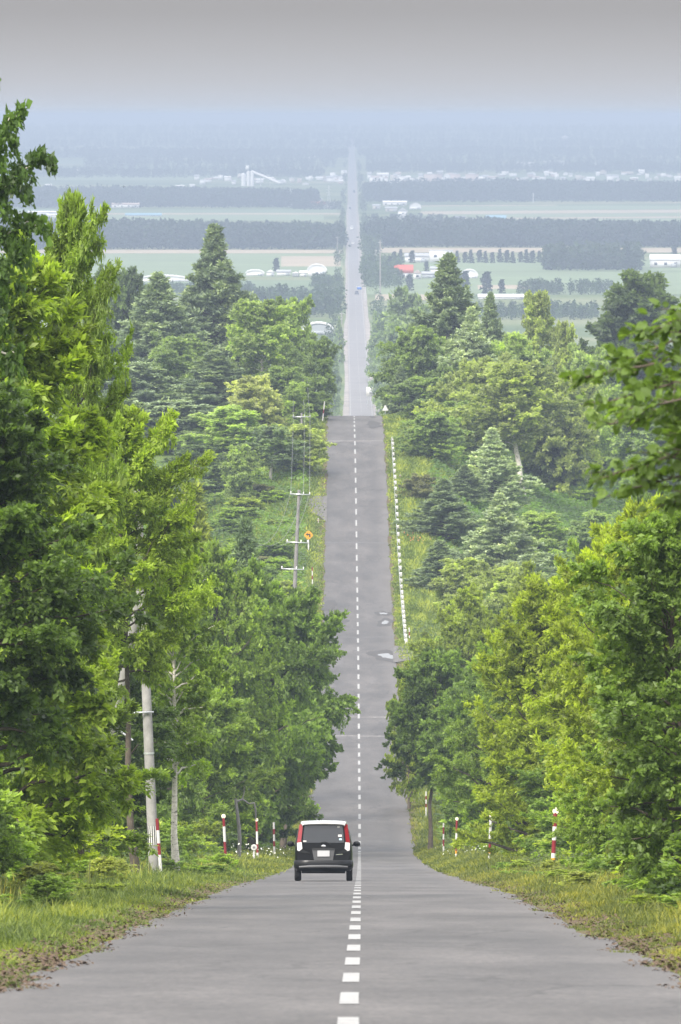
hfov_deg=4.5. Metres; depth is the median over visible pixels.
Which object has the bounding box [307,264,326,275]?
farm building
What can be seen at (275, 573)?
shrub
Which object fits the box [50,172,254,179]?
field
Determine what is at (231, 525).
shrub
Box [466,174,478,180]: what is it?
town block
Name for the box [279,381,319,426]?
broadleaf tree
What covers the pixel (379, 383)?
broadleaf tree
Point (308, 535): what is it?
warning sign
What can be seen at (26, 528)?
broadleaf tree
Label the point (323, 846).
car
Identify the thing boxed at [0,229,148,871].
broadleaf tree
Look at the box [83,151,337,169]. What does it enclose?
distant wood
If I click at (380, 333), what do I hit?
broadleaf tree
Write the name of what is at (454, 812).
broadleaf tree
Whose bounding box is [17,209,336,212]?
field
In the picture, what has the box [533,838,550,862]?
shrub
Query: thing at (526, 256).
field tree
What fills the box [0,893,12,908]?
shrub
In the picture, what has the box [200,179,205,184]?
town house
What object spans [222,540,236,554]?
shrub
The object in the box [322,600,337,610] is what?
road patch
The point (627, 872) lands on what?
shrub
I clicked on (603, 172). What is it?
town house
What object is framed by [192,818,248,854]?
shrub
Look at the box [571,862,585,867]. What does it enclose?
shrub
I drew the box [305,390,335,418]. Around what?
broadleaf tree
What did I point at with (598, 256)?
distant wood
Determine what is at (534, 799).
broadleaf tree
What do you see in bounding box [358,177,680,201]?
distant wood
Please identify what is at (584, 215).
field
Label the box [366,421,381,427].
road patch
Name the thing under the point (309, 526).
verge grass
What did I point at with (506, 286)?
field
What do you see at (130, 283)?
broadleaf tree
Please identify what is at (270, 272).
farm building
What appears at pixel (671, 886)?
shrub
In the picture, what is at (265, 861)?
verge grass
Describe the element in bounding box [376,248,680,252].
field
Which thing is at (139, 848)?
shrub
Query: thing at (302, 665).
broadleaf tree
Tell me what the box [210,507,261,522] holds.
shrub
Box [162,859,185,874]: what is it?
shrub
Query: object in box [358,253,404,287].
distant wood
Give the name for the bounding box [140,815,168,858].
shrub
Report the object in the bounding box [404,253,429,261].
farm building
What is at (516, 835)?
shrub
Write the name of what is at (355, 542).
road seam
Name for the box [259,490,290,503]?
shrub
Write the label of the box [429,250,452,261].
farm building
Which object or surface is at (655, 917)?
verge grass
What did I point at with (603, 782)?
broadleaf tree
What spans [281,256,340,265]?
field
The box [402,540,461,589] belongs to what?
larch tree
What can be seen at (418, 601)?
verge grass
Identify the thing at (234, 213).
field
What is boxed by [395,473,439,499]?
broadleaf tree
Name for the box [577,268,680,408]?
broadleaf tree
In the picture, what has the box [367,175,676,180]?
field
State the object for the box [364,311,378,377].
broadleaf tree
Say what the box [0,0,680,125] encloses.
sky
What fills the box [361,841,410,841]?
road seam
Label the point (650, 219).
field
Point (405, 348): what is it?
broadleaf tree
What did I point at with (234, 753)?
broadleaf tree
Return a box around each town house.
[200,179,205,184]
[204,178,211,182]
[224,176,230,180]
[327,178,334,182]
[575,175,580,180]
[599,170,606,174]
[607,176,613,181]
[638,169,644,174]
[674,176,680,180]
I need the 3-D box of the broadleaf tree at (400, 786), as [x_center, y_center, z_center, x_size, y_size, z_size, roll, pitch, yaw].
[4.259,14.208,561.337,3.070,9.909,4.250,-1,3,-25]
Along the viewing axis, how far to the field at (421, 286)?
4322.91 m
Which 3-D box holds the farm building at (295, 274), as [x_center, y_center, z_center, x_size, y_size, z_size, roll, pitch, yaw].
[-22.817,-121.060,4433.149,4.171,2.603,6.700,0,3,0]
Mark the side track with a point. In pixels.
(324, 514)
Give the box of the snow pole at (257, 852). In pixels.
[256,818,258,855]
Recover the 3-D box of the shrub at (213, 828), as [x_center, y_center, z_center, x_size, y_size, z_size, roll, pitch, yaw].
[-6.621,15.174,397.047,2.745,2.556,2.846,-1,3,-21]
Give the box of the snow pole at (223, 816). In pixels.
[221,814,226,854]
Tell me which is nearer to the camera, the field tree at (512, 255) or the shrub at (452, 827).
the shrub at (452, 827)
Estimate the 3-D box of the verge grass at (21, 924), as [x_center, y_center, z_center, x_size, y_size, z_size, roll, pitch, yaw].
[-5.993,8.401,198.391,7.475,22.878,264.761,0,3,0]
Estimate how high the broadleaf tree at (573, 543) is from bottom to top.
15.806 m
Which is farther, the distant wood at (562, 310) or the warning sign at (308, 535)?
the distant wood at (562, 310)
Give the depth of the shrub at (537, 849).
322.22 m
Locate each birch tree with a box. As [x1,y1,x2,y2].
[131,528,232,869]
[224,298,305,376]
[237,425,311,479]
[443,359,581,494]
[521,289,559,375]
[545,319,586,377]
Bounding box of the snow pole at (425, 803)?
[425,791,426,814]
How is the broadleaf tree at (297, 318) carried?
on the ground at (510, 326)
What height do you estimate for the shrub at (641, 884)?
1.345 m
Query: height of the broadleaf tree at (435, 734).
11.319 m
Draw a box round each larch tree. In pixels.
[102,271,236,405]
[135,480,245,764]
[159,350,256,414]
[177,222,260,405]
[228,515,284,595]
[381,366,409,414]
[391,478,485,542]
[393,252,486,373]
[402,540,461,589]
[418,305,497,400]
[449,464,488,504]
[450,492,557,592]
[451,427,544,511]
[480,291,505,347]
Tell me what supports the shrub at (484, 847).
on the ground at (510, 326)
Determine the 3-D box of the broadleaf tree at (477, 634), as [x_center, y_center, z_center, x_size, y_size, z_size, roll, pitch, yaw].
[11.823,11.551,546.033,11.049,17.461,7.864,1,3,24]
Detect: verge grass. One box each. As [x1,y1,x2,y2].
[0,848,279,992]
[191,779,315,872]
[204,415,328,623]
[381,411,474,658]
[395,658,527,872]
[442,856,680,980]
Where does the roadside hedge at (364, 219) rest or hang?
on the ground at (510, 326)
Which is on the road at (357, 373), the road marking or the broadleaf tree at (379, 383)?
the road marking
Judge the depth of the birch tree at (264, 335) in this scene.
1004.09 m
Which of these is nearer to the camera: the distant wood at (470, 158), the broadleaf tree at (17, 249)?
the broadleaf tree at (17, 249)
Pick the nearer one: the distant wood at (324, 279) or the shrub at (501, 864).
the shrub at (501, 864)
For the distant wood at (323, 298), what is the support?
on the ground at (510, 326)
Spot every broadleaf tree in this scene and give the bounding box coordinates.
[0,78,58,385]
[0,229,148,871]
[0,377,165,894]
[0,682,172,857]
[0,769,33,888]
[28,187,134,859]
[65,403,222,872]
[72,614,181,856]
[77,339,148,404]
[92,263,147,348]
[118,550,229,821]
[132,464,225,506]
[140,330,212,400]
[152,687,285,848]
[160,442,230,467]
[176,404,280,460]
[182,536,295,835]
[182,554,338,845]
[188,671,249,818]
[193,464,226,493]
[206,728,272,851]
[218,444,264,500]
[224,373,287,425]
[246,706,312,844]
[248,294,315,391]
[253,577,360,848]
[256,423,336,473]
[260,365,314,420]
[276,669,348,823]
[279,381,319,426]
[285,331,342,403]
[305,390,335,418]
[325,342,342,415]
[333,317,346,361]
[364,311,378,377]
[366,311,388,391]
[367,325,450,414]
[370,322,388,415]
[374,285,417,414]
[374,298,403,398]
[374,645,469,849]
[375,339,383,410]
[383,657,425,808]
[385,376,459,418]
[386,306,424,382]
[391,411,474,461]
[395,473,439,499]
[407,581,499,723]
[411,351,542,445]
[413,294,426,313]
[419,656,483,846]
[421,303,430,320]
[422,621,541,852]
[424,360,467,407]
[427,556,491,614]
[431,400,483,460]
[439,697,498,831]
[449,572,598,856]
[459,559,547,668]
[460,752,507,847]
[461,558,523,615]
[487,331,554,445]
[502,510,573,568]
[505,739,572,854]
[510,372,605,496]
[513,427,593,490]
[521,520,621,855]
[528,535,588,813]
[546,726,634,874]
[549,493,676,852]
[552,616,679,877]
[553,509,623,564]
[556,341,622,486]
[558,297,680,527]
[564,495,680,896]
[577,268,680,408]
[580,382,645,481]
[596,474,675,541]
[605,407,680,498]
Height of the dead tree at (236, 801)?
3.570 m
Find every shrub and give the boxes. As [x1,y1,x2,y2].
[0,788,45,880]
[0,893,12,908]
[6,861,90,898]
[16,871,78,908]
[18,804,127,865]
[24,834,61,864]
[54,864,85,887]
[66,859,124,879]
[73,883,128,894]
[84,855,138,883]
[112,838,164,863]
[112,851,166,858]
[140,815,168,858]
[159,816,213,863]
[160,834,196,864]
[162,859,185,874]
[177,814,203,847]
[177,821,208,854]
[181,865,217,873]
[190,818,222,852]
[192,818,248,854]
[193,844,212,854]
[195,834,216,856]
[195,853,243,871]
[197,839,223,854]
[204,862,232,870]
[205,865,230,872]
[209,517,252,534]
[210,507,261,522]
[219,538,235,543]
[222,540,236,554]
[223,495,265,510]
[231,483,274,496]
[255,474,274,483]
[255,541,294,559]
[257,555,270,560]
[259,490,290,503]
[262,566,279,581]
[264,557,305,574]
[265,518,294,525]
[269,579,315,608]
[438,815,465,838]
[480,827,495,848]
[486,862,509,871]
[494,818,521,854]
[499,870,525,874]
[505,859,539,871]
[515,834,542,858]
[530,807,568,859]
[531,846,550,859]
[532,490,544,496]
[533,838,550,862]
[538,869,577,881]
[540,859,562,871]
[550,817,570,864]
[551,822,605,867]
[553,870,602,888]
[559,842,570,861]
[561,812,600,866]
[563,489,609,502]
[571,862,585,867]
[581,824,622,875]
[594,831,680,892]
[618,865,640,892]
[620,894,675,904]
[649,831,680,903]
[651,858,680,879]
[655,893,680,911]
[664,794,679,876]
[671,784,680,860]
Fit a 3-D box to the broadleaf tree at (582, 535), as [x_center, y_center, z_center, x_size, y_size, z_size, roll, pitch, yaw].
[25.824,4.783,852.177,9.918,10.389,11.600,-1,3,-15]
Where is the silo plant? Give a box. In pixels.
[241,166,279,185]
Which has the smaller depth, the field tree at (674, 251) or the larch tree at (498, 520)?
the larch tree at (498, 520)
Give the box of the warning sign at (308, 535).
[304,531,312,549]
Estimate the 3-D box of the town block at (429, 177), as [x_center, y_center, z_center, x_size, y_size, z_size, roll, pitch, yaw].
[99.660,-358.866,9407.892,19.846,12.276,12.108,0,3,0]
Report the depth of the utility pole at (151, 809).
252.49 m
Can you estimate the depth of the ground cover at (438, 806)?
552.20 m
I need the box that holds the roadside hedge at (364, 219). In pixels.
[323,158,386,409]
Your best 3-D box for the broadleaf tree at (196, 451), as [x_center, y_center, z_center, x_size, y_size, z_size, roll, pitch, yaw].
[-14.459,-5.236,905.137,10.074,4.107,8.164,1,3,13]
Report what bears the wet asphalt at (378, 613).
on the road at (436, 946)
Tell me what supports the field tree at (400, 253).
on the field at (495, 266)
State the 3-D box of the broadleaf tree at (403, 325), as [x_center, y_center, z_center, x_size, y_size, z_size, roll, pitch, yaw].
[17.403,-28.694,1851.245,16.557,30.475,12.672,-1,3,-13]
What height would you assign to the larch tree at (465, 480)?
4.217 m
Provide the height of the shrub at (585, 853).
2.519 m
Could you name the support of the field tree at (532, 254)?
on the field at (495, 266)
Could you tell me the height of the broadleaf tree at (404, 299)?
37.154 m
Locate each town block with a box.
[424,174,441,181]
[450,174,460,180]
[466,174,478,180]
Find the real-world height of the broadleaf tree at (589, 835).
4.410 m
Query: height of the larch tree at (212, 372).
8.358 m
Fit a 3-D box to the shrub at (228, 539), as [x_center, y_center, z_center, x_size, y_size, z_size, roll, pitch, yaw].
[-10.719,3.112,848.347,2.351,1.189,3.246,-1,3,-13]
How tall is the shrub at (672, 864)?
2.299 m
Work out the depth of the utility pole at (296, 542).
742.76 m
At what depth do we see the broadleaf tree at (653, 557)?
141.67 m
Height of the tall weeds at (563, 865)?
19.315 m
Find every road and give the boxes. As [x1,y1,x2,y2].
[0,416,680,1023]
[348,126,372,415]
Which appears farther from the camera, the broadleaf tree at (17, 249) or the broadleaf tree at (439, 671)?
the broadleaf tree at (439, 671)
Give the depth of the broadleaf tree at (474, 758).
440.94 m
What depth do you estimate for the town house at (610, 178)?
9734.33 m
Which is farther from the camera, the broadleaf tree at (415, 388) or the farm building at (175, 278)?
the farm building at (175, 278)
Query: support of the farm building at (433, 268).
on the field at (421, 286)
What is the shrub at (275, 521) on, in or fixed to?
on the ground at (510, 326)
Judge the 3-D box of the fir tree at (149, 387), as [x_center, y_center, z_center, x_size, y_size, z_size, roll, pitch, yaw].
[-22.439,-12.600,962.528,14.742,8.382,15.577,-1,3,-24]
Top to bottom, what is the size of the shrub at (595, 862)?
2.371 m
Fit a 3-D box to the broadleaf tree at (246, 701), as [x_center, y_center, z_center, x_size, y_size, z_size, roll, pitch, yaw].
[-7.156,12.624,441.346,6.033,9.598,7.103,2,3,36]
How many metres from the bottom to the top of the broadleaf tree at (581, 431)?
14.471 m
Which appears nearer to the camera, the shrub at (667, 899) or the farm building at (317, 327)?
the shrub at (667, 899)
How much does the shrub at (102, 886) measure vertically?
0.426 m
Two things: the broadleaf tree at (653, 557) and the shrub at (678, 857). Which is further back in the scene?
the broadleaf tree at (653, 557)
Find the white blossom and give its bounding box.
[231,843,289,858]
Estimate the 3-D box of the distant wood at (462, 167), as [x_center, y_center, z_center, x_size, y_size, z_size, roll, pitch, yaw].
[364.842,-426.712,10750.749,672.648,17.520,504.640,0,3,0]
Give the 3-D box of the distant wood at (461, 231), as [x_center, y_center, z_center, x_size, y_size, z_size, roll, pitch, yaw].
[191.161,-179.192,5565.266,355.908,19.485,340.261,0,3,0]
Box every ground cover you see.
[0,847,232,887]
[119,460,311,589]
[244,820,282,849]
[410,620,472,849]
[428,444,676,598]
[473,847,619,874]
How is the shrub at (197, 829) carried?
on the ground at (510, 326)
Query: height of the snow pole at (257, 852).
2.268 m
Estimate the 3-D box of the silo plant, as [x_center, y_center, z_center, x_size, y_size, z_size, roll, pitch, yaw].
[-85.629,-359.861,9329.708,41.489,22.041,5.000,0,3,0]
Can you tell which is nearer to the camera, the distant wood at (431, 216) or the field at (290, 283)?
the field at (290, 283)
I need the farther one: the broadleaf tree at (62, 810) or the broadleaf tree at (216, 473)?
the broadleaf tree at (216, 473)
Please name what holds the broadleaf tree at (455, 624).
on the ground at (510, 326)
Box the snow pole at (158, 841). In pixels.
[155,819,161,870]
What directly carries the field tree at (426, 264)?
on the field at (495, 266)
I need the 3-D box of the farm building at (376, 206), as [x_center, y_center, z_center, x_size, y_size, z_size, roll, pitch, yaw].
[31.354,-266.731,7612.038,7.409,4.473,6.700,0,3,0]
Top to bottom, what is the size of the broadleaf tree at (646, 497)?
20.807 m
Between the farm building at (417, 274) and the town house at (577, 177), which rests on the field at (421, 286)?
the farm building at (417, 274)
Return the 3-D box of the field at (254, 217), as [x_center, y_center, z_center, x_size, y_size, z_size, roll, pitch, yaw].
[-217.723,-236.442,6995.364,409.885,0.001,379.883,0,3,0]
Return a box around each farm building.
[28,211,56,214]
[111,203,139,207]
[125,213,161,215]
[142,275,188,281]
[246,269,264,275]
[267,270,273,275]
[276,270,290,275]
[292,271,298,276]
[299,271,306,276]
[303,321,333,334]
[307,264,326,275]
[372,204,380,208]
[382,201,406,205]
[385,207,397,211]
[394,265,412,277]
[398,208,407,214]
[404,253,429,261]
[409,202,421,208]
[414,270,420,278]
[421,271,434,277]
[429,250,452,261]
[430,266,437,270]
[461,269,477,277]
[478,294,523,298]
[486,215,505,218]
[649,254,680,267]
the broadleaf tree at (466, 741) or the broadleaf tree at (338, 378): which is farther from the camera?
the broadleaf tree at (338, 378)
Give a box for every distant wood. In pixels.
[0,164,324,177]
[0,216,350,249]
[2,144,348,158]
[8,183,320,207]
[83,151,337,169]
[94,281,255,295]
[240,282,347,317]
[292,199,341,209]
[308,272,345,287]
[356,143,680,156]
[356,221,383,254]
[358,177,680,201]
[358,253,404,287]
[362,215,680,247]
[365,151,680,167]
[365,158,680,173]
[370,212,444,221]
[468,299,598,319]
[516,277,614,294]
[537,239,646,270]
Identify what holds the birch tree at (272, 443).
on the ground at (510, 326)
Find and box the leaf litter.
[0,878,680,992]
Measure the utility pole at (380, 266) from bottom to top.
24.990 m
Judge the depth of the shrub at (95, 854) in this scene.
192.46 m
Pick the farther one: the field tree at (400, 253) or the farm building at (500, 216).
the farm building at (500, 216)
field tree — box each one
[272,258,279,270]
[398,249,404,262]
[405,274,414,290]
[409,250,415,262]
[424,261,428,270]
[455,251,460,261]
[459,270,470,289]
[462,252,467,262]
[468,249,474,262]
[476,250,482,261]
[479,271,492,293]
[482,251,488,262]
[489,252,494,262]
[496,249,503,261]
[497,279,505,293]
[503,250,509,262]
[509,251,515,262]
[518,251,523,261]
[522,249,529,262]
[529,250,535,262]
[671,244,677,253]
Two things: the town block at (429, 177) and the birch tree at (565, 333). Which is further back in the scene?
the town block at (429, 177)
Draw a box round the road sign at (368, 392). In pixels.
[366,387,374,406]
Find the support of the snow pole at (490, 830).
on the ground at (510, 326)
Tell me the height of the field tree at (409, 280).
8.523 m
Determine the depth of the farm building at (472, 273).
4383.67 m
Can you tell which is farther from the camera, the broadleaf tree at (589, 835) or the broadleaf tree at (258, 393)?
the broadleaf tree at (258, 393)
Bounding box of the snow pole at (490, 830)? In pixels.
[488,812,491,858]
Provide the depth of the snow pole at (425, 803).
553.38 m
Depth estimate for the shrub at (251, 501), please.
873.94 m
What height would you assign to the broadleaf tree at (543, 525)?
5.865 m
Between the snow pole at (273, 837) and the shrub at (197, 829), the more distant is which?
the snow pole at (273, 837)
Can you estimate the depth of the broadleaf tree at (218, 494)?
881.05 m
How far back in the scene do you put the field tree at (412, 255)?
4830.30 m
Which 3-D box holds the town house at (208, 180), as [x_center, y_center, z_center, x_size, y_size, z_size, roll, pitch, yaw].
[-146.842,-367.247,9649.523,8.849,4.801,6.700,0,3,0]
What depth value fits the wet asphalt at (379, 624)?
765.13 m
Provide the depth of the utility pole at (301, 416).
930.38 m
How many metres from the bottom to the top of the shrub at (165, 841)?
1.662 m
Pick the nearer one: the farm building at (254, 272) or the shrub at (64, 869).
the shrub at (64, 869)
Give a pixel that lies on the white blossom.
(261, 848)
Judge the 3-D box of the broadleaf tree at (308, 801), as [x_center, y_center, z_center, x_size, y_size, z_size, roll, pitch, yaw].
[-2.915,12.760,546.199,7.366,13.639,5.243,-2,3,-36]
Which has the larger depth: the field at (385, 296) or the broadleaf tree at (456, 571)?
the field at (385, 296)
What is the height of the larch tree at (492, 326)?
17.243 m
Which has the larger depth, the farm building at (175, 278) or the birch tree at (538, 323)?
the farm building at (175, 278)
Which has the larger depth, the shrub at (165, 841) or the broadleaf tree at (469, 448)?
the broadleaf tree at (469, 448)
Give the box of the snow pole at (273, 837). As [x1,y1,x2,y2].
[273,822,274,854]
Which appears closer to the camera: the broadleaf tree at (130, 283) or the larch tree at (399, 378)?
the larch tree at (399, 378)
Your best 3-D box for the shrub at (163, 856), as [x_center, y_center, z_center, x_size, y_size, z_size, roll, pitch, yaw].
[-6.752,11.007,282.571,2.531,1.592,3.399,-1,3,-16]
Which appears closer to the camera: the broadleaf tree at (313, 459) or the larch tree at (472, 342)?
the broadleaf tree at (313, 459)
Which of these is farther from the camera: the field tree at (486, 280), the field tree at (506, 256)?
the field tree at (506, 256)
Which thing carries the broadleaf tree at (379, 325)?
on the ground at (510, 326)
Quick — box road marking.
[337,193,371,1023]
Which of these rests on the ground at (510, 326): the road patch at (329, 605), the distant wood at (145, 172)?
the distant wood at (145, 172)
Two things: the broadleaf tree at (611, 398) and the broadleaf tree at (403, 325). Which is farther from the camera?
the broadleaf tree at (403, 325)
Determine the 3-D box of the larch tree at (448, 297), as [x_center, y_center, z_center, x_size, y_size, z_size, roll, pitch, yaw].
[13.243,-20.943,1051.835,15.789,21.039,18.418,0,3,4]
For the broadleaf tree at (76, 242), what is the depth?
191.61 m
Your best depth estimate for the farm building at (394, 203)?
7896.04 m
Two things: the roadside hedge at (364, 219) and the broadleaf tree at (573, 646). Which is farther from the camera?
the roadside hedge at (364, 219)
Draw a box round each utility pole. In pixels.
[120,491,158,870]
[281,490,309,588]
[293,413,310,423]
[380,240,380,292]
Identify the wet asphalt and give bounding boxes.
[325,614,349,623]
[366,650,401,662]
[374,611,392,615]
[377,618,393,626]
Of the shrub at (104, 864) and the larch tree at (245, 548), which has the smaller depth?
the shrub at (104, 864)
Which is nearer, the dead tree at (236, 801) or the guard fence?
the dead tree at (236, 801)
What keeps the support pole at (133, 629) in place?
on the ground at (510, 326)
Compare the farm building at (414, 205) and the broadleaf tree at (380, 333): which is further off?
the farm building at (414, 205)
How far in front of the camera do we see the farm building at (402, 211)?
7033.72 m
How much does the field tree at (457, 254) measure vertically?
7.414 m
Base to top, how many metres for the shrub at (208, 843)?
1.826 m
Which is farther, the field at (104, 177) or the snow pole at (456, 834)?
the field at (104, 177)
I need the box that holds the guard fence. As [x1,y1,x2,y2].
[391,438,407,642]
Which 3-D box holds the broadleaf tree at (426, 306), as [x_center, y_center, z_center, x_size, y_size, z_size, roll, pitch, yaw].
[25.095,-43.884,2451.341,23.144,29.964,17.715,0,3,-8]
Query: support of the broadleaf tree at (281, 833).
on the ground at (510, 326)
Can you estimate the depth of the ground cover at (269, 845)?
486.87 m
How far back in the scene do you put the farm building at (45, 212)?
7185.10 m
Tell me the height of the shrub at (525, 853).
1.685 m
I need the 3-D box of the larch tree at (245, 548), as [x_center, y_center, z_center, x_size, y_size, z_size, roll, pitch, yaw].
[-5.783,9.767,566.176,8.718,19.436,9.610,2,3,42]
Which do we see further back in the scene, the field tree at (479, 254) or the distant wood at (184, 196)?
the distant wood at (184, 196)
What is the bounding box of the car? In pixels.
[287,820,359,880]
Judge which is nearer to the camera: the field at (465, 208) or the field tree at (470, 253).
the field tree at (470, 253)
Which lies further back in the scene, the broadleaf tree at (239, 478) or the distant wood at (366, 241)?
the distant wood at (366, 241)
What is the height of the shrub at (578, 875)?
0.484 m
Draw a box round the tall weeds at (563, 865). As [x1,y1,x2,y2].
[527,857,599,869]
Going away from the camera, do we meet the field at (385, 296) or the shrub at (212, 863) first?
the shrub at (212, 863)
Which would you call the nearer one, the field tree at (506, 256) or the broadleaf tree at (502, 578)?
the broadleaf tree at (502, 578)
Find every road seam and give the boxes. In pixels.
[326,542,383,542]
[331,440,381,440]
[335,735,383,736]
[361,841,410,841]
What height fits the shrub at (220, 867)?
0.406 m
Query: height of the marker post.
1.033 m
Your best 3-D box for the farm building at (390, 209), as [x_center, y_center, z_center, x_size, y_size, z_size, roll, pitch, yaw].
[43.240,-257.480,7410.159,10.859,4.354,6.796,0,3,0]
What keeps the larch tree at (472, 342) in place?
on the ground at (510, 326)
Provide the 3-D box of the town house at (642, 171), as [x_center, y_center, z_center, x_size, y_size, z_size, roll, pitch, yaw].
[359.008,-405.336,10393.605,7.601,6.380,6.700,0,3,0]
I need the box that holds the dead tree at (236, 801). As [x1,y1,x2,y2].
[234,790,256,858]
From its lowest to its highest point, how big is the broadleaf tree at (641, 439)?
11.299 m
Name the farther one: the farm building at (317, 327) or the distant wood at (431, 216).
the distant wood at (431, 216)
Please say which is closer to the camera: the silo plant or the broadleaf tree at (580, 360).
the broadleaf tree at (580, 360)
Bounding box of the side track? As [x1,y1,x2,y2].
[296,496,411,662]
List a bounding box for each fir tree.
[77,361,195,428]
[127,399,228,451]
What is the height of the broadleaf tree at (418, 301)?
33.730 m
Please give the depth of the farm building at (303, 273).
4430.18 m
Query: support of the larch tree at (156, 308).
on the ground at (510, 326)
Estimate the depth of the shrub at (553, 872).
210.20 m
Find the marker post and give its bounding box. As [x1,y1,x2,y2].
[251,844,256,857]
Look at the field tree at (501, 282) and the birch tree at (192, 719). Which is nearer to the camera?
the birch tree at (192, 719)
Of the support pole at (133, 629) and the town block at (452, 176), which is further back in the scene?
the town block at (452, 176)
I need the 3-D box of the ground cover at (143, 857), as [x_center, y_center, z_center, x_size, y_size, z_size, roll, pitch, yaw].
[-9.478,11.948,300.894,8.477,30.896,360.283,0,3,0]
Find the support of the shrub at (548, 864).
on the ground at (510, 326)
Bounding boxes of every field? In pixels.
[0,250,341,252]
[0,254,342,276]
[2,215,323,219]
[6,160,212,163]
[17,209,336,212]
[18,213,339,213]
[34,280,333,289]
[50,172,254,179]
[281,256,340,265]
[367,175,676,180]
[367,272,680,293]
[375,294,426,299]
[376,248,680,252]
[402,259,680,270]
[421,206,680,210]
[421,210,680,213]
[422,213,680,217]
[425,202,680,205]
[478,216,680,218]
[478,285,530,288]
[516,218,680,222]
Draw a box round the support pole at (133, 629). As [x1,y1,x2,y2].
[85,590,138,851]
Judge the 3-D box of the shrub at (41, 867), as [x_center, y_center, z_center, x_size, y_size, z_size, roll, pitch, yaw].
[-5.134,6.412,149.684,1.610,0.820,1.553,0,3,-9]
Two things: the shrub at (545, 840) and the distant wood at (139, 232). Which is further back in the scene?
the distant wood at (139, 232)
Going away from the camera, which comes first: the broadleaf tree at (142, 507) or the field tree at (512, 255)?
the broadleaf tree at (142, 507)
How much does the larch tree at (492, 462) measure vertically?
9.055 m
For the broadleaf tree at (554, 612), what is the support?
on the ground at (510, 326)
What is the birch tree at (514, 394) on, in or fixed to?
on the ground at (510, 326)
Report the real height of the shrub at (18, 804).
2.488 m
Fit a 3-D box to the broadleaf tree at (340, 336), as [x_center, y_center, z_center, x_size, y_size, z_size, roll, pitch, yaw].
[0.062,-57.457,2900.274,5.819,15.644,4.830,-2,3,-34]
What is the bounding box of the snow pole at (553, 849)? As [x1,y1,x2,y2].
[551,808,558,859]
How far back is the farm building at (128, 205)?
7714.49 m
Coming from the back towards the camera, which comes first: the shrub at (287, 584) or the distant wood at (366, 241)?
the distant wood at (366, 241)
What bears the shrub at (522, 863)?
on the ground at (510, 326)
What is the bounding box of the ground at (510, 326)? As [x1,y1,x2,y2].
[0,126,680,978]
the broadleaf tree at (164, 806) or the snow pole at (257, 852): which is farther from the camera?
the snow pole at (257, 852)
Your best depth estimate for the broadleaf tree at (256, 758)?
450.47 m
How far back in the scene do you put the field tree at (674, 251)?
5073.03 m
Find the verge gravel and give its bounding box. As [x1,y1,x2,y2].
[343,127,379,415]
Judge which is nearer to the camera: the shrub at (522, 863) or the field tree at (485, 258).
the shrub at (522, 863)
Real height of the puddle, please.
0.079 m
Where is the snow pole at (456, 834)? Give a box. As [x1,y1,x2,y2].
[455,817,457,855]
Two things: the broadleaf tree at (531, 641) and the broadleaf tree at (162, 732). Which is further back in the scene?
the broadleaf tree at (531, 641)
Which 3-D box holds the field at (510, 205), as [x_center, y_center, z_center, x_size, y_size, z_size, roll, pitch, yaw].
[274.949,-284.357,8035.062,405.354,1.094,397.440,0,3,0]
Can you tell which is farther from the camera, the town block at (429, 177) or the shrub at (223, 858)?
the town block at (429, 177)
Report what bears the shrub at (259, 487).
on the ground at (510, 326)
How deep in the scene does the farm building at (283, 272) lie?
4453.76 m
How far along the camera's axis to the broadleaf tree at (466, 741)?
436.53 m
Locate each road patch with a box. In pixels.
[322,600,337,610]
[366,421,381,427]
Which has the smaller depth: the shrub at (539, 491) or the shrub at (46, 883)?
the shrub at (46, 883)
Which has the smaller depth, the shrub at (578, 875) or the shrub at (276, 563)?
the shrub at (578, 875)
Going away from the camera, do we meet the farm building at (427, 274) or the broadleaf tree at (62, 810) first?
the broadleaf tree at (62, 810)
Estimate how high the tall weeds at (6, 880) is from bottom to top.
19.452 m
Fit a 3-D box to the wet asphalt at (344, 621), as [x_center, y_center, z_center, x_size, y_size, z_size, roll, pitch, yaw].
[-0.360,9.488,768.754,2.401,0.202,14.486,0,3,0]
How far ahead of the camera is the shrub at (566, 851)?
277.06 m
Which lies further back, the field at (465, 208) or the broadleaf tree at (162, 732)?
the field at (465, 208)
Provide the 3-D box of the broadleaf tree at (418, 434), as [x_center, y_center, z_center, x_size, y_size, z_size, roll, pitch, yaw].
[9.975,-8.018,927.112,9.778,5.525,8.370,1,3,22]
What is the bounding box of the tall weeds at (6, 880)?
[0,853,203,905]
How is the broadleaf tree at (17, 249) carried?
on the ground at (510, 326)
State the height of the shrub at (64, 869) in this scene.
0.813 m
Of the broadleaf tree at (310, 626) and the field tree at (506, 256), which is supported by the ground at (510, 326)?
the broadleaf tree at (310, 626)
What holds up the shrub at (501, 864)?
on the ground at (510, 326)
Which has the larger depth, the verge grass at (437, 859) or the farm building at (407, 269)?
the farm building at (407, 269)
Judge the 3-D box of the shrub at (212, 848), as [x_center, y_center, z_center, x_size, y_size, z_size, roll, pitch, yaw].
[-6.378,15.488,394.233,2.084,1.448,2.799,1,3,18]
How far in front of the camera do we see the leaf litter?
102.91 m
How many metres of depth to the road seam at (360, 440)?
946.12 m
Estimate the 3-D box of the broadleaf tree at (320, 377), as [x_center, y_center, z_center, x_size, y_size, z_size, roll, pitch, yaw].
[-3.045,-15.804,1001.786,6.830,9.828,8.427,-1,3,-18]

